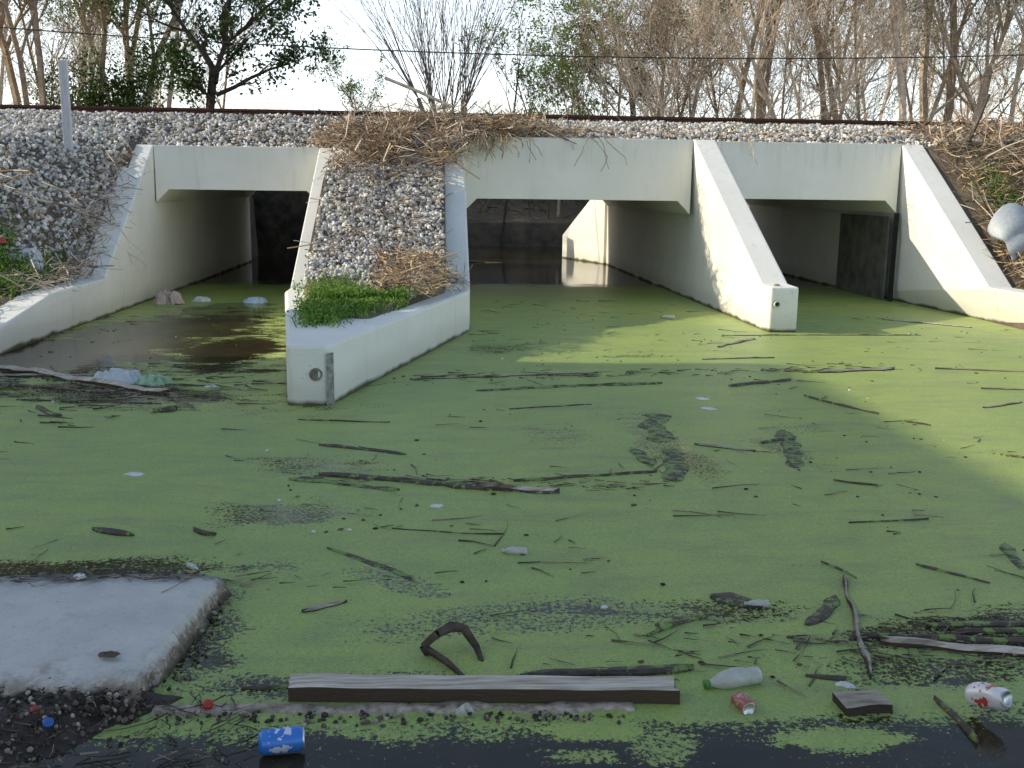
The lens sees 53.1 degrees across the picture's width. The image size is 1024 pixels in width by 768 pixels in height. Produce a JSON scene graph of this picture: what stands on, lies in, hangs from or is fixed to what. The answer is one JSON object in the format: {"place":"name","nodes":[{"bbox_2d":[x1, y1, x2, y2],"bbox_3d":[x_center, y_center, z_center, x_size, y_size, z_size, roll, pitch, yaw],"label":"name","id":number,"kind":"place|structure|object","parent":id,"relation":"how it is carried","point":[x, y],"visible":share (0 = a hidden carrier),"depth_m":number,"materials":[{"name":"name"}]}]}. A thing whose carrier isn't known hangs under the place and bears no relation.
{"place":"outdoors","nodes":[
{"label":"outdoors","id":0,"kind":"place"},
{"bbox_2d":[0,246,1023,767],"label":"water","id":1,"kind":"structure","parent":0,"point":[66,488],"depth_m":4.83,"materials":[{"name":"liquid"}]},
{"bbox_2d":[0,365,169,393],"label":"driftwood","id":2,"kind":"object","parent":1,"relation":"on","point":[87,379],"visible":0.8,"depth_m":7.79,"materials":[{"name":"grey wood"}]},
{"bbox_2d":[0,690,183,767],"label":"mud bank","id":3,"kind":"structure","parent":1,"relation":"in","point":[63,719],"depth_m":2.85,"materials":[{"name":"soil"}]},
{"bbox_2d":[0,573,231,707],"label":"concrete slab","id":4,"kind":"structure","parent":3,"relation":"on","point":[60,632],"depth_m":3.34,"materials":[{"name":"concrete"}]},
{"bbox_2d":[0,566,210,592],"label":"slab litter","id":5,"kind":"object","parent":4,"relation":"on","point":[101,576],"visible":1,"depth_m":3.74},
{"bbox_2d":[151,701,634,715],"bbox_3d":[-0.340,0.956,2.995,1.404,0.030,0.102,0,11,-2],"label":"driftwood","id":6,"kind":"object","parent":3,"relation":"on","point":[451,707],"visible":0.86,"depth_m":2.99,"materials":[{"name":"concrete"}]},
{"bbox_2d":[93,367,141,383],"bbox_3d":[-3.033,-0.065,7.884,0.405,0.111,0.283,-1,11,-10],"label":"plastic bag","id":7,"kind":"object","parent":1,"relation":"on","point":[127,376],"visible":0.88,"depth_m":7.80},
{"bbox_2d":[0,685,257,767],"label":"mud litter","id":8,"kind":"object","parent":1,"relation":"on","point":[171,738],"visible":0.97,"depth_m":2.81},
{"bbox_2d":[0,361,310,429],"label":"floating twigs","id":9,"kind":"object","parent":1,"relation":"on","point":[84,384],"visible":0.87,"depth_m":7.45,"materials":[{"name":"wood"}]},
{"bbox_2d":[258,726,304,754],"bbox_3d":[-0.617,0.955,2.745,0.120,0.066,0.066,-3,11,-12],"label":"drink can","id":10,"kind":"object","parent":1,"relation":"on","point":[281,740],"visible":1,"depth_m":2.72,"materials":[{"name":"paint"}]},
{"bbox_2d":[0,597,624,763],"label":"pebbles","id":11,"kind":"object","parent":1,"relation":"on","point":[124,704],"visible":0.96,"depth_m":2.92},
{"bbox_2d":[289,477,399,490],"bbox_3d":[-0.859,0.521,5.252,0.615,0.043,0.080,4,11,17],"label":"driftwood","id":12,"kind":"object","parent":1,"relation":"on","point":[335,482],"visible":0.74,"depth_m":5.25,"materials":[{"name":"brown wood"}]},
{"bbox_2d":[318,472,445,485],"bbox_3d":[-0.651,0.503,5.336,0.747,0.053,0.072,3,11,14],"label":"driftwood","id":13,"kind":"object","parent":1,"relation":"on","point":[393,479],"visible":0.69,"depth_m":5.32,"materials":[{"name":"brown wood"}]},
{"bbox_2d":[420,621,483,674],"bbox_3d":[-0.164,0.857,3.317,0.176,0.101,0.230,-10,15,-43],"label":"bent branch","id":14,"kind":"object","parent":1,"relation":"on","point":[426,649],"visible":0.96,"depth_m":3.34,"materials":[{"name":"brown wood"}]},
{"bbox_2d":[288,673,679,704],"bbox_3d":[-0.086,0.927,3.076,1.170,0.083,0.088,1,11,-1],"label":"weathered plank","id":15,"kind":"object","parent":1,"relation":"on","point":[397,688],"visible":0.84,"depth_m":3.04,"materials":[{"name":"grey wood"}]},
{"bbox_2d":[300,474,669,490],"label":"floating twigs","id":16,"kind":"object","parent":1,"relation":"on","point":[598,485],"visible":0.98,"depth_m":5.30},
{"bbox_2d":[0,300,1023,685],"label":"floating twigs","id":17,"kind":"object","parent":1,"relation":"on","point":[562,474],"visible":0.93,"depth_m":4.92,"materials":[{"name":"wood"}]},
{"bbox_2d":[10,308,1023,677],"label":"leaf litter","id":18,"kind":"object","parent":1,"relation":"on","point":[632,504],"visible":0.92,"depth_m":5.15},
{"bbox_2d":[513,470,656,481],"bbox_3d":[0.394,0.499,5.449,0.806,0.045,0.043,-2,11,-16],"label":"driftwood","id":19,"kind":"object","parent":1,"relation":"on","point":[582,475],"visible":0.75,"depth_m":5.44,"materials":[{"name":"brown wood"}]},
{"bbox_2d":[520,664,694,675],"bbox_3d":[0.304,0.918,3.235,0.561,0.051,0.056,-1,11,-7],"label":"driftwood","id":20,"kind":"object","parent":1,"relation":"on","point":[646,670],"visible":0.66,"depth_m":3.22,"materials":[{"name":"brown wood"}]},
{"bbox_2d":[637,412,676,441],"bbox_3d":[0.927,0.287,6.608,0.236,0.040,0.810,2,11,6],"label":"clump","id":21,"kind":"object","parent":1,"relation":"on","point":[653,423],"visible":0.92,"depth_m":6.58,"materials":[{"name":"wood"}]},
{"bbox_2d":[413,363,901,380],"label":"floating twigs","id":22,"kind":"object","parent":1,"relation":"on","point":[631,372],"visible":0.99,"depth_m":8.47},
{"bbox_2d":[661,447,688,481],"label":"driftwood","id":23,"kind":"object","parent":1,"relation":"on","point":[675,468],"visible":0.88,"depth_m":5.67,"materials":[{"name":"wood"}]},
{"bbox_2d":[703,666,762,689],"bbox_3d":[0.681,0.912,3.165,0.188,0.066,0.067,-5,12,-16],"label":"plastic bottle","id":24,"kind":"object","parent":1,"relation":"on","point":[731,678],"visible":1,"depth_m":3.15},
{"bbox_2d":[710,592,762,607],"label":"driftwood","id":25,"kind":"object","parent":1,"relation":"on","point":[730,598],"visible":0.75,"depth_m":3.81,"materials":[{"name":"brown wood"}]},
{"bbox_2d":[774,430,804,467],"bbox_3d":[1.664,0.393,6.112,0.143,0.037,0.920,2,11,9],"label":"driftwood","id":26,"kind":"object","parent":1,"relation":"on","point":[792,452],"visible":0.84,"depth_m":6.06,"materials":[{"name":"wood"}]},
{"bbox_2d":[605,608,1023,697],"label":"floating twigs","id":27,"kind":"object","parent":1,"relation":"on","point":[870,650],"visible":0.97,"depth_m":3.46,"materials":[{"name":"wood"}]},
{"bbox_2d":[805,595,839,625],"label":"driftwood","id":28,"kind":"object","parent":1,"relation":"on","point":[827,608],"visible":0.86,"depth_m":3.71,"materials":[{"name":"grey wood"}]},
{"bbox_2d":[842,573,871,679],"bbox_3d":[1.223,0.852,3.643,0.029,0.052,0.896,3,11,12],"label":"driftwood","id":29,"kind":"object","parent":1,"relation":"on","point":[865,654],"visible":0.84,"depth_m":3.55,"materials":[{"name":"grey wood"}]},
{"bbox_2d":[832,689,892,716],"bbox_3d":[1.039,0.958,3.043,0.148,0.063,0.099,-1,11,-9],"label":"wood chunk","id":30,"kind":"object","parent":1,"relation":"on","point":[855,703],"visible":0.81,"depth_m":3.01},
{"bbox_2d":[865,633,1023,643],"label":"driftwood","id":31,"kind":"object","parent":1,"relation":"on","point":[979,639],"visible":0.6,"depth_m":3.49,"materials":[{"name":"brown wood"}]},
{"bbox_2d":[879,636,1023,657],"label":"driftwood","id":32,"kind":"object","parent":1,"relation":"on","point":[992,649],"visible":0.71,"depth_m":3.42,"materials":[{"name":"grey wood"}]},
{"bbox_2d":[933,695,978,742],"bbox_3d":[1.293,0.982,2.974,0.028,0.049,0.250,0,11,-4],"label":"driftwood","id":33,"kind":"object","parent":1,"relation":"on","point":[967,729],"visible":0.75,"depth_m":2.96,"materials":[{"name":"brown wood"}]},
{"bbox_2d":[925,620,1023,627],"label":"driftwood","id":34,"kind":"object","parent":1,"relation":"on","point":[991,623],"visible":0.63,"depth_m":3.62,"materials":[{"name":"brown wood"}]},
{"bbox_2d":[965,682,1011,710],"bbox_3d":[1.385,0.907,2.979,0.073,0.075,0.120,-5,-4,-29],"label":"drink can","id":35,"kind":"object","parent":1,"relation":"on","point":[984,695],"visible":1,"depth_m":2.95,"materials":[{"name":"paint"}]},
{"bbox_2d":[0,113,1023,329],"bbox_3d":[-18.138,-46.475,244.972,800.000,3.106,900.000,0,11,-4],"label":"ground","id":36,"kind":"structure","parent":0,"point":[514,215],"depth_m":13.36,"materials":[{"name":"gravel"}]},
{"bbox_2d":[0,0,55,104],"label":"bare tree","id":37,"kind":"object","parent":36,"relation":"on","point":[12,79],"visible":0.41,"depth_m":28.55,"materials":[{"name":"brown plant"}]},
{"bbox_2d":[27,0,46,104],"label":"bare tree","id":38,"kind":"object","parent":36,"relation":"on","point":[32,4],"visible":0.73,"depth_m":25.35,"materials":[{"name":"brown plant"}]},
{"bbox_2d":[0,0,81,104],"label":"bare tree","id":39,"kind":"object","parent":36,"relation":"on","point":[18,51],"visible":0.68,"depth_m":25.41,"materials":[{"name":"brown plant"}]},
{"bbox_2d":[0,179,83,302],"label":"grass clump","id":40,"kind":"object","parent":36,"relation":"on","point":[35,288],"visible":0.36,"depth_m":10.94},
{"bbox_2d":[0,171,85,297],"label":"leafy weeds","id":41,"kind":"object","parent":36,"relation":"on","point":[4,260],"visible":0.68,"depth_m":10.79,"materials":[{"name":"green plant"}]},
{"bbox_2d":[0,123,121,318],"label":"brush twigs","id":42,"kind":"object","parent":36,"relation":"on","point":[40,210],"visible":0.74,"depth_m":11.85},
{"bbox_2d":[58,60,73,152],"bbox_3d":[-5.535,-3.357,12.718,0.100,1.280,0.060,0,11,-4],"label":"marker post","id":43,"kind":"object","parent":36,"relation":"on","point":[65,103],"visible":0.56,"depth_m":12.67,"materials":[{"name":"paint"}]},
{"bbox_2d":[18,45,119,105],"bbox_3d":[-11.297,-6.657,26.405,2.619,4.049,2.691,-6,13,-31],"label":"camphor tree","id":44,"kind":"object","parent":36,"relation":"on","point":[47,81],"visible":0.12,"depth_m":26.25,"materials":[{"name":"green plant"}]},
{"bbox_2d":[0,0,139,105],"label":"bare tree","id":45,"kind":"object","parent":36,"relation":"on","point":[32,56],"visible":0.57,"depth_m":26.88,"materials":[{"name":"brown plant"}]},
{"bbox_2d":[0,134,147,295],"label":"brush twigs","id":46,"kind":"object","parent":36,"relation":"on","point":[64,268],"visible":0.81,"depth_m":11.63,"materials":[{"name":"plant"}]},
{"bbox_2d":[17,0,130,103],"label":"bare tree","id":47,"kind":"object","parent":36,"relation":"on","point":[103,18],"visible":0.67,"depth_m":27.56,"materials":[{"name":"brown plant"}]},
{"bbox_2d":[48,15,189,107],"bbox_3d":[-10.029,-7.079,26.413,3.319,4.994,3.230,-1,11,-7],"label":"camphor tree","id":48,"kind":"object","parent":36,"relation":"on","point":[126,94],"visible":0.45,"depth_m":25.87,"materials":[{"name":"green plant"}]},
{"bbox_2d":[84,0,183,99],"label":"bare tree","id":49,"kind":"object","parent":36,"relation":"on","point":[125,31],"visible":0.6,"depth_m":27.73,"materials":[{"name":"brown plant"}]},
{"bbox_2d":[110,0,275,108],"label":"leafy tree","id":50,"kind":"object","parent":36,"relation":"on","point":[224,84],"visible":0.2,"depth_m":30.84,"materials":[{"name":"green plant"}]},
{"bbox_2d":[95,0,341,107],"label":"oak tree","id":51,"kind":"object","parent":36,"relation":"on","point":[195,81],"visible":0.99,"depth_m":24.71,"materials":[{"name":"green plant"}]},
{"bbox_2d":[252,190,309,255],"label":"retaining wall","id":52,"kind":"structure","parent":36,"relation":"on","point":[279,218],"depth_m":22.03,"materials":[{"name":"black"}]},
{"bbox_2d":[299,23,393,110],"bbox_3d":[-5.016,-8.283,30.102,3.122,4.650,2.093,4,11,17],"label":"privet tree","id":53,"kind":"object","parent":36,"relation":"on","point":[350,89],"visible":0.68,"depth_m":29.94,"materials":[{"name":"green plant"}]},
{"bbox_2d":[300,100,549,196],"bbox_3d":[-1.099,-2.123,13.557,3.451,3.332,3.126,0,11,-4],"label":"reed drift","id":54,"kind":"object","parent":36,"relation":"on","point":[394,148],"visible":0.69,"depth_m":13.22,"materials":[{"name":"plant"}]},
{"bbox_2d":[328,0,533,112],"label":"pollarded tree","id":55,"kind":"object","parent":36,"relation":"on","point":[465,66],"visible":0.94,"depth_m":25.89,"materials":[{"name":"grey plant"}]},
{"bbox_2d":[0,104,999,127],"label":"railway track","id":56,"kind":"structure","parent":36,"relation":"on","point":[253,112],"depth_m":15.54,"materials":[{"name":"metal"}]},
{"bbox_2d":[470,0,542,246],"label":"thin tree","id":57,"kind":"object","parent":36,"relation":"on","point":[506,200],"visible":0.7,"depth_m":26.63,"materials":[{"name":"brown plant"}]},
{"bbox_2d":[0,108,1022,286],"bbox_3d":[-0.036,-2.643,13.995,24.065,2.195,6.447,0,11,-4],"label":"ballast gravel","id":58,"kind":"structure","parent":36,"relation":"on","point":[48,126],"depth_m":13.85,"materials":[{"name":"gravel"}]},
{"bbox_2d":[0,136,1023,405],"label":"box culvert","id":59,"kind":"object","parent":36,"relation":"on","point":[736,230],"visible":0.72,"depth_m":13.70,"materials":[{"name":"concrete"}]},
{"bbox_2d":[287,266,414,327],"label":"leafy weeds","id":60,"kind":"object","parent":59,"relation":"on","point":[354,300],"visible":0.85,"depth_m":9.06,"materials":[{"name":"green plant"}]},
{"bbox_2d":[304,134,445,318],"bbox_3d":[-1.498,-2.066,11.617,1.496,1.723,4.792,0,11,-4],"label":"gravel slope","id":61,"kind":"structure","parent":59,"relation":"on","point":[334,218],"depth_m":11.54,"materials":[{"name":"gravel"}]},
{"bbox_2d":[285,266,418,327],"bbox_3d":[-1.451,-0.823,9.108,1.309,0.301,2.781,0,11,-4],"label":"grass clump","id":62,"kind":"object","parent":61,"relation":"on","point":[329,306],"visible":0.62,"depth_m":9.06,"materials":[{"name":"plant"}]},
{"bbox_2d":[287,136,455,259],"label":"reed litter","id":63,"kind":"object","parent":61,"relation":"on","point":[390,214],"visible":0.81,"depth_m":11.73,"materials":[{"name":"plant"}]},
{"bbox_2d":[352,240,464,297],"bbox_3d":[-1.016,-1.114,10.129,1.100,0.539,1.697,0,11,-4],"label":"reed drift","id":64,"kind":"object","parent":59,"relation":"on","point":[443,273],"visible":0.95,"depth_m":10.07,"materials":[{"name":"plant"}]},
{"bbox_2d":[302,81,554,182],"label":"brush twigs","id":65,"kind":"object","parent":59,"relation":"on","point":[391,125],"visible":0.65,"depth_m":13.30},
{"bbox_2d":[431,131,523,160],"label":"hanging roots","id":66,"kind":"object","parent":59,"relation":"hanging from","point":[489,134],"visible":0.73,"depth_m":13.51,"materials":[{"name":"plant"}]},
{"bbox_2d":[426,101,624,149],"bbox_3d":[-0.058,-3.479,14.032,3.289,0.774,1.319,0,11,-4],"label":"reed drift","id":67,"kind":"object","parent":59,"relation":"on","point":[554,130],"visible":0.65,"depth_m":13.76,"materials":[{"name":"plant"}]},
{"bbox_2d":[417,93,643,148],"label":"brush twigs","id":68,"kind":"object","parent":59,"relation":"on","point":[506,109],"visible":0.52,"depth_m":13.81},
{"bbox_2d":[0,0,1023,121],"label":"distant trees","id":69,"kind":"object","parent":36,"relation":"on","point":[97,38],"visible":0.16,"depth_m":47.67,"materials":[{"name":"brown plant"}]},
{"bbox_2d":[451,0,579,114],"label":"privet tree","id":70,"kind":"object","parent":36,"relation":"on","point":[521,77],"visible":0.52,"depth_m":28.27,"materials":[{"name":"green plant"}]},
{"bbox_2d":[467,222,571,246],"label":"retaining wall","id":71,"kind":"structure","parent":36,"relation":"on","point":[521,234],"depth_m":26.83,"materials":[{"name":"concrete"}]},
{"bbox_2d":[144,115,914,156],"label":"railway embankment","id":72,"kind":"structure","parent":36,"relation":"on","point":[232,134],"depth_m":14.15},
{"bbox_2d":[135,112,338,146],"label":"reed litter","id":73,"kind":"object","parent":72,"relation":"on","point":[236,133],"visible":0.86,"depth_m":14.04,"materials":[{"name":"plant"}]},
{"bbox_2d":[579,122,904,144],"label":"gravel","id":74,"kind":"structure","parent":72,"relation":"on","point":[727,133],"depth_m":14.28,"materials":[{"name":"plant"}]},
{"bbox_2d":[501,0,634,216],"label":"privet tree","id":75,"kind":"object","parent":36,"relation":"on","point":[546,69],"visible":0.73,"depth_m":27.27,"materials":[{"name":"green plant"}]},
{"bbox_2d":[524,0,647,114],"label":"privet tree","id":76,"kind":"object","parent":36,"relation":"on","point":[578,34],"visible":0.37,"depth_m":29.57,"materials":[{"name":"green plant"}]},
{"bbox_2d":[507,0,694,116],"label":"bare tree","id":77,"kind":"object","parent":36,"relation":"on","point":[620,90],"visible":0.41,"depth_m":27.61,"materials":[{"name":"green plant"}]},
{"bbox_2d":[537,0,701,115],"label":"oak tree","id":78,"kind":"object","parent":36,"relation":"on","point":[585,65],"visible":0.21,"depth_m":30.36,"materials":[{"name":"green plant"}]},
{"bbox_2d":[542,0,771,118],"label":"bare tree","id":79,"kind":"object","parent":36,"relation":"on","point":[649,100],"visible":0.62,"depth_m":26.23,"materials":[{"name":"brown plant"}]},
{"bbox_2d":[590,0,766,117],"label":"bare tree","id":80,"kind":"object","parent":36,"relation":"on","point":[663,66],"visible":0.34,"depth_m":28.02,"materials":[{"name":"brown plant"}]},
{"bbox_2d":[613,0,757,116],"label":"bare tree","id":81,"kind":"object","parent":36,"relation":"on","point":[677,98],"visible":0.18,"depth_m":29.87,"materials":[{"name":"brown plant"}]},
{"bbox_2d":[601,0,804,117],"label":"bare tree","id":82,"kind":"object","parent":36,"relation":"on","point":[689,74],"visible":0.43,"depth_m":26.85,"materials":[{"name":"brown plant"}]},
{"bbox_2d":[652,0,758,116],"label":"bare tree","id":83,"kind":"object","parent":36,"relation":"on","point":[707,37],"visible":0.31,"depth_m":27.77,"materials":[{"name":"brown plant"}]},
{"bbox_2d":[644,0,784,117],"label":"bare tree","id":84,"kind":"object","parent":36,"relation":"on","point":[719,94],"visible":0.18,"depth_m":29.84,"materials":[{"name":"brown plant"}]},
{"bbox_2d":[631,0,824,118],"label":"bare tree","id":85,"kind":"object","parent":36,"relation":"on","point":[763,94],"visible":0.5,"depth_m":25.86,"materials":[{"name":"brown plant"}]},
{"bbox_2d":[672,0,787,117],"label":"bare tree","id":86,"kind":"object","parent":36,"relation":"on","point":[754,35],"visible":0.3,"depth_m":27.85,"materials":[{"name":"brown plant"}]},
{"bbox_2d":[676,0,871,119],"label":"bare tree","id":87,"kind":"object","parent":36,"relation":"on","point":[809,40],"visible":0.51,"depth_m":26.77,"materials":[{"name":"brown plant"}]},
{"bbox_2d":[643,0,931,119],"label":"bare tree","id":88,"kind":"object","parent":36,"relation":"on","point":[759,62],"visible":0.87,"depth_m":25.20,"materials":[{"name":"brown plant"}]},
{"bbox_2d":[744,0,923,119],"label":"bare tree","id":89,"kind":"object","parent":36,"relation":"on","point":[813,75],"visible":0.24,"depth_m":30.05,"materials":[{"name":"brown plant"}]},
{"bbox_2d":[788,0,884,119],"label":"bare tree","id":90,"kind":"object","parent":36,"relation":"on","point":[821,73],"visible":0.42,"depth_m":29.04,"materials":[{"name":"brown plant"}]},
{"bbox_2d":[742,0,980,121],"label":"bare tree","id":91,"kind":"object","parent":36,"relation":"on","point":[883,44],"visible":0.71,"depth_m":26.60,"materials":[{"name":"brown plant"}]},
{"bbox_2d":[777,0,954,120],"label":"bare tree","id":92,"kind":"object","parent":36,"relation":"on","point":[858,85],"visible":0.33,"depth_m":28.86,"materials":[{"name":"brown plant"}]},
{"bbox_2d":[848,0,905,120],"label":"bare tree","id":93,"kind":"object","parent":36,"relation":"on","point":[901,98],"visible":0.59,"depth_m":26.09,"materials":[{"name":"brown plant"}]},
{"bbox_2d":[796,0,1021,121],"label":"bare tree","id":94,"kind":"object","parent":36,"relation":"on","point":[956,67],"visible":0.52,"depth_m":27.96,"materials":[{"name":"brown plant"}]},
{"bbox_2d":[919,0,932,120],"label":"bare tree","id":95,"kind":"object","parent":36,"relation":"on","point":[925,52],"visible":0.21,"depth_m":32.91,"materials":[{"name":"brown plant"}]},
{"bbox_2d":[880,0,1023,121],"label":"bare tree","id":96,"kind":"object","parent":36,"relation":"on","point":[935,110],"visible":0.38,"depth_m":28.61,"materials":[{"name":"brown plant"}]},
{"bbox_2d":[887,107,1023,285],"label":"brush twigs","id":97,"kind":"object","parent":36,"relation":"on","point":[1010,142],"visible":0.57,"depth_m":13.56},
{"bbox_2d":[892,104,1023,288],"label":"reed drift","id":98,"kind":"object","parent":36,"relation":"on","point":[979,149],"visible":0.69,"depth_m":13.82,"materials":[{"name":"plant"}]},
{"bbox_2d":[987,203,1023,260],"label":"plastic bag","id":99,"kind":"object","parent":98,"relation":"on","point":[1006,224],"visible":1,"depth_m":12.42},
{"bbox_2d":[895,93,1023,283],"bbox_3d":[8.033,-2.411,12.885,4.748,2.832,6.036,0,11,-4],"label":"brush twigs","id":100,"kind":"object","parent":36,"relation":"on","point":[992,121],"visible":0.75,"depth_m":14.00,"materials":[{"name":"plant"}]},
{"bbox_2d":[938,0,980,121],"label":"bare tree","id":101,"kind":"object","parent":36,"relation":"on","point":[950,86],"visible":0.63,"depth_m":28.48,"materials":[{"name":"brown plant"}]},
{"bbox_2d":[907,0,1023,122],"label":"bare tree","id":102,"kind":"object","parent":36,"relation":"on","point":[997,29],"visible":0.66,"depth_m":27.43,"materials":[{"name":"brown plant"}]},
{"bbox_2d":[965,0,1020,121],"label":"bare tree","id":103,"kind":"object","parent":36,"relation":"on","point":[977,111],"visible":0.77,"depth_m":26.82,"materials":[{"name":"brown plant"}]},
{"bbox_2d":[968,147,1023,212],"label":"grass clump","id":104,"kind":"object","parent":36,"relation":"on","point":[998,192],"visible":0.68,"depth_m":13.31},
{"bbox_2d":[982,0,1023,122],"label":"bare tree","id":105,"kind":"object","parent":36,"relation":"on","point":[1019,22],"visible":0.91,"depth_m":26.76,"materials":[{"name":"brown plant"}]},
{"bbox_2d":[0,27,1023,58],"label":"power line","id":106,"kind":"object","parent":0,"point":[503,54],"visible":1,"depth_m":21.12,"materials":[{"name":"black metal"}]},
{"bbox_2d":[0,0,1023,122],"label":"sky","id":107,"kind":"structure","parent":0,"point":[323,93],"materials":[{"name":"white"}]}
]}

